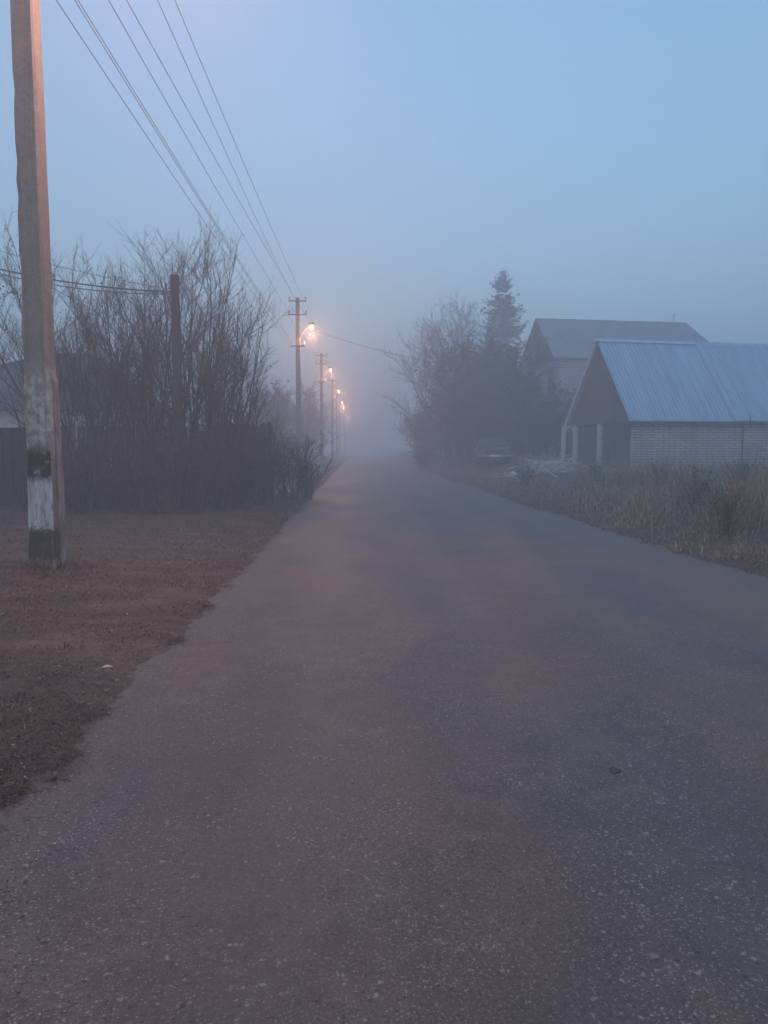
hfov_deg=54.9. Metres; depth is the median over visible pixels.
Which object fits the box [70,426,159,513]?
bush
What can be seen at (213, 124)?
power wire
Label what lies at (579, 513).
short grass
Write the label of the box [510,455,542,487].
weed plant
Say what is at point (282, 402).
hazy shrub
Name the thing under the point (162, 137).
power wire
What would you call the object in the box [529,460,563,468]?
cut branch
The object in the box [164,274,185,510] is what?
wooden pole
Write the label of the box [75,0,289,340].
power wire
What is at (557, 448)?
dark shrub
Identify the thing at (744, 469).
weed plant
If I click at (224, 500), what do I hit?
bare shrub
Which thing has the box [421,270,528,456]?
spruce tree
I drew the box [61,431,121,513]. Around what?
bush
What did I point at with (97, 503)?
bare shrub
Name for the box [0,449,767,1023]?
road
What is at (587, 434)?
garage door
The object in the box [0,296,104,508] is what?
bare shrub
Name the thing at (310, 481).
bush
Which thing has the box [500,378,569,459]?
dark shrub
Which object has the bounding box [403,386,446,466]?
dark shrub
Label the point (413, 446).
dark shrub
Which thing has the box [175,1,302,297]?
power wire
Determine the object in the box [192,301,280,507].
bare shrub
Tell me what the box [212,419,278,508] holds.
bush
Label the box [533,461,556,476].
cut branch
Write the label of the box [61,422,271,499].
plank fence
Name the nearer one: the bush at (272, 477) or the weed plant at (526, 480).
the bush at (272, 477)
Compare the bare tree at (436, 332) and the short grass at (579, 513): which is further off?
the bare tree at (436, 332)
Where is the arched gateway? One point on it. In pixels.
(566, 439)
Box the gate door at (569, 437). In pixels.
[566,429,572,461]
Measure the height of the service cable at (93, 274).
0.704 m
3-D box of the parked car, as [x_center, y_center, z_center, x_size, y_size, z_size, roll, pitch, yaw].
[5.692,-3.223,39.073,1.880,1.420,4.275,0,5,4]
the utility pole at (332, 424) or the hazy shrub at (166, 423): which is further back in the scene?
the utility pole at (332, 424)
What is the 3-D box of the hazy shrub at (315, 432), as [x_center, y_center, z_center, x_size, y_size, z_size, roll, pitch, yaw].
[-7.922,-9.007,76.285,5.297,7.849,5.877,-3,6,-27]
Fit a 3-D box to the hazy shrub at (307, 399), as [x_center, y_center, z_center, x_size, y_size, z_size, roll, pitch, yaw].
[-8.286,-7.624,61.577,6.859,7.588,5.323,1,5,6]
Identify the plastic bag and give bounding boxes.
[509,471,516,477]
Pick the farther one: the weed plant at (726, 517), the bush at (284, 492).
the bush at (284, 492)
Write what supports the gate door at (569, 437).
in the arched gateway
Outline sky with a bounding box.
[0,0,767,448]
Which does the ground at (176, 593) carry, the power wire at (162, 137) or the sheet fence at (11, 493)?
the sheet fence at (11, 493)
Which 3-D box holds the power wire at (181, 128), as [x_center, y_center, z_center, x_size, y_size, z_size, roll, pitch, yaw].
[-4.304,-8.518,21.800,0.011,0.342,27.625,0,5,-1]
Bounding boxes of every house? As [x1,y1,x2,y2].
[0,353,171,483]
[444,352,536,465]
[519,314,708,457]
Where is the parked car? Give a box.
[474,437,511,464]
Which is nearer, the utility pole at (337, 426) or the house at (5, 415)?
the house at (5, 415)
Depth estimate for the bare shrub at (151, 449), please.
17.52 m
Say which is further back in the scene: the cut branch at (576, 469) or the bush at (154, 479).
the cut branch at (576, 469)
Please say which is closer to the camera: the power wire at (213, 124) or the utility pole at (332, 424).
the power wire at (213, 124)
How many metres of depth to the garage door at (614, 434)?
33.73 m
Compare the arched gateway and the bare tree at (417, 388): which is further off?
the bare tree at (417, 388)
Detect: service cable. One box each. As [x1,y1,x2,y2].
[0,269,169,291]
[0,274,170,294]
[1,251,168,288]
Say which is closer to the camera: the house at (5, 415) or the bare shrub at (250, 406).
the bare shrub at (250, 406)
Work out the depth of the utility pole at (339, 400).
111.00 m
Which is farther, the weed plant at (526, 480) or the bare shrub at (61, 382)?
the weed plant at (526, 480)
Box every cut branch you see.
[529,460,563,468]
[531,461,577,468]
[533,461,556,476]
[558,460,604,473]
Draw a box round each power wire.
[56,0,286,340]
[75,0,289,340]
[78,0,289,338]
[108,0,288,311]
[126,0,304,313]
[157,0,293,297]
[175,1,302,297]
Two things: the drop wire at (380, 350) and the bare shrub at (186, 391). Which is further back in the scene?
the drop wire at (380, 350)
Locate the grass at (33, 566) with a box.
[0,555,105,578]
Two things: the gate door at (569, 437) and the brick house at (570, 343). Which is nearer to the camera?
the gate door at (569, 437)
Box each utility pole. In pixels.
[288,297,314,476]
[315,353,331,466]
[328,379,339,461]
[333,391,342,458]
[337,399,344,457]
[343,411,348,455]
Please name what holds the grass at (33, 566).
on the ground at (176, 593)
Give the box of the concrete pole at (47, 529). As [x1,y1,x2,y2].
[10,0,67,568]
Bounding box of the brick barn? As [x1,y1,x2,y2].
[564,338,767,469]
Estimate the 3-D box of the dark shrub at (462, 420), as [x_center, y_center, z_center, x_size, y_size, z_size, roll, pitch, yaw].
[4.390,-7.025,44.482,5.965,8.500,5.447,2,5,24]
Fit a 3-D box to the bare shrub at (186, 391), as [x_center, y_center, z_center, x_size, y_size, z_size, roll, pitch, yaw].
[-5.250,-3.474,17.993,3.811,6.868,4.691,4,7,42]
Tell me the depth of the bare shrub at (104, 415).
17.21 m
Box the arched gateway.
[561,424,572,461]
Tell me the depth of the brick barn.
33.64 m
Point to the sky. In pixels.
(609, 158)
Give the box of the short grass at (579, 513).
[441,472,767,577]
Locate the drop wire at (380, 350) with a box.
[308,328,458,365]
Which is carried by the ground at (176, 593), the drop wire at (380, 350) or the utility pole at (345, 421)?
the utility pole at (345, 421)
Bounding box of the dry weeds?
[466,447,767,570]
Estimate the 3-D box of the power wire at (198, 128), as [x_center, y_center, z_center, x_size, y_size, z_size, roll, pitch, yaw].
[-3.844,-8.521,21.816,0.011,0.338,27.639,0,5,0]
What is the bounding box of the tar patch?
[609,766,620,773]
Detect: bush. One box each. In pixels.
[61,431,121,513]
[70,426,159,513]
[91,406,222,515]
[147,408,253,513]
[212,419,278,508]
[242,422,314,504]
[249,410,343,500]
[276,445,337,499]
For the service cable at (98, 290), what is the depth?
16.43 m
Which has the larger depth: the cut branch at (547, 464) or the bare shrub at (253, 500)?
the cut branch at (547, 464)
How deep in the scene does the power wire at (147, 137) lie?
13.71 m
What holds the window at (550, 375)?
in the brick house at (570, 343)
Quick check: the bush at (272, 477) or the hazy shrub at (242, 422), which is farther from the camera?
the hazy shrub at (242, 422)
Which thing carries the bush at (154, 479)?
on the ground at (176, 593)
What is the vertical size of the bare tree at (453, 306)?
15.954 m
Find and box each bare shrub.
[0,210,106,513]
[0,236,185,509]
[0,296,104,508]
[11,240,175,508]
[57,213,238,509]
[60,221,274,507]
[93,203,276,507]
[158,277,294,508]
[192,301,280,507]
[221,381,294,504]
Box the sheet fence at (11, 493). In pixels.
[0,427,27,505]
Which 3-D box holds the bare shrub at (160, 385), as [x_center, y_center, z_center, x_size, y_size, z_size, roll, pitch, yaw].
[-4.793,-3.669,17.445,3.046,7.341,5.017,2,5,24]
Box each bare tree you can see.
[376,316,464,422]
[399,296,484,455]
[419,291,497,382]
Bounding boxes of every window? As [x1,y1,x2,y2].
[473,421,488,443]
[547,371,553,395]
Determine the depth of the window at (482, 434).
47.33 m
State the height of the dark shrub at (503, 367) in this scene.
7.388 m
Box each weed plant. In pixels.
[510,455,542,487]
[585,450,618,483]
[640,452,680,488]
[657,457,730,513]
[684,465,765,539]
[721,445,767,491]
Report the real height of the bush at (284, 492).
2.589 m
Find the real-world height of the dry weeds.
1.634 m
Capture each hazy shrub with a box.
[144,397,221,472]
[213,410,263,451]
[247,378,295,466]
[249,375,323,464]
[286,388,328,461]
[305,398,338,458]
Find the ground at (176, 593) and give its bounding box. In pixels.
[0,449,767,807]
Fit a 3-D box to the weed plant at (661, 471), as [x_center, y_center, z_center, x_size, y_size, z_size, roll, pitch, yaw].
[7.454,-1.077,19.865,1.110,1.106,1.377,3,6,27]
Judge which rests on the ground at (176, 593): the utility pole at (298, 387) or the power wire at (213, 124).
the utility pole at (298, 387)
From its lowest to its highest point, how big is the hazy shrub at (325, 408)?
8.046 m
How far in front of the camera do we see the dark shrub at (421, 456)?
49.88 m
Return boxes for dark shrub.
[394,398,423,458]
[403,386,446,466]
[406,398,438,464]
[408,437,434,470]
[414,325,503,465]
[461,334,556,454]
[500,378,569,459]
[517,381,576,460]
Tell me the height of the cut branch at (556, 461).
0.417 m
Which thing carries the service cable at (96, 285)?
attached to the wooden pole at (176, 343)
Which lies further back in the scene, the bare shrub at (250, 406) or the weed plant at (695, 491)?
the bare shrub at (250, 406)
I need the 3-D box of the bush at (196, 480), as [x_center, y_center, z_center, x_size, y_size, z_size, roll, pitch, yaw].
[-4.130,-1.109,16.648,2.288,2.388,2.548,0,5,-3]
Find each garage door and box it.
[577,424,596,465]
[602,422,626,468]
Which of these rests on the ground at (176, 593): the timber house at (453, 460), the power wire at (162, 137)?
the timber house at (453, 460)
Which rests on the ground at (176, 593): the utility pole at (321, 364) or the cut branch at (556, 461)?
the utility pole at (321, 364)
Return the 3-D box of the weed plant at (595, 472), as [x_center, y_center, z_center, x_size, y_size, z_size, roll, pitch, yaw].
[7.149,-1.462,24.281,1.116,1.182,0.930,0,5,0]

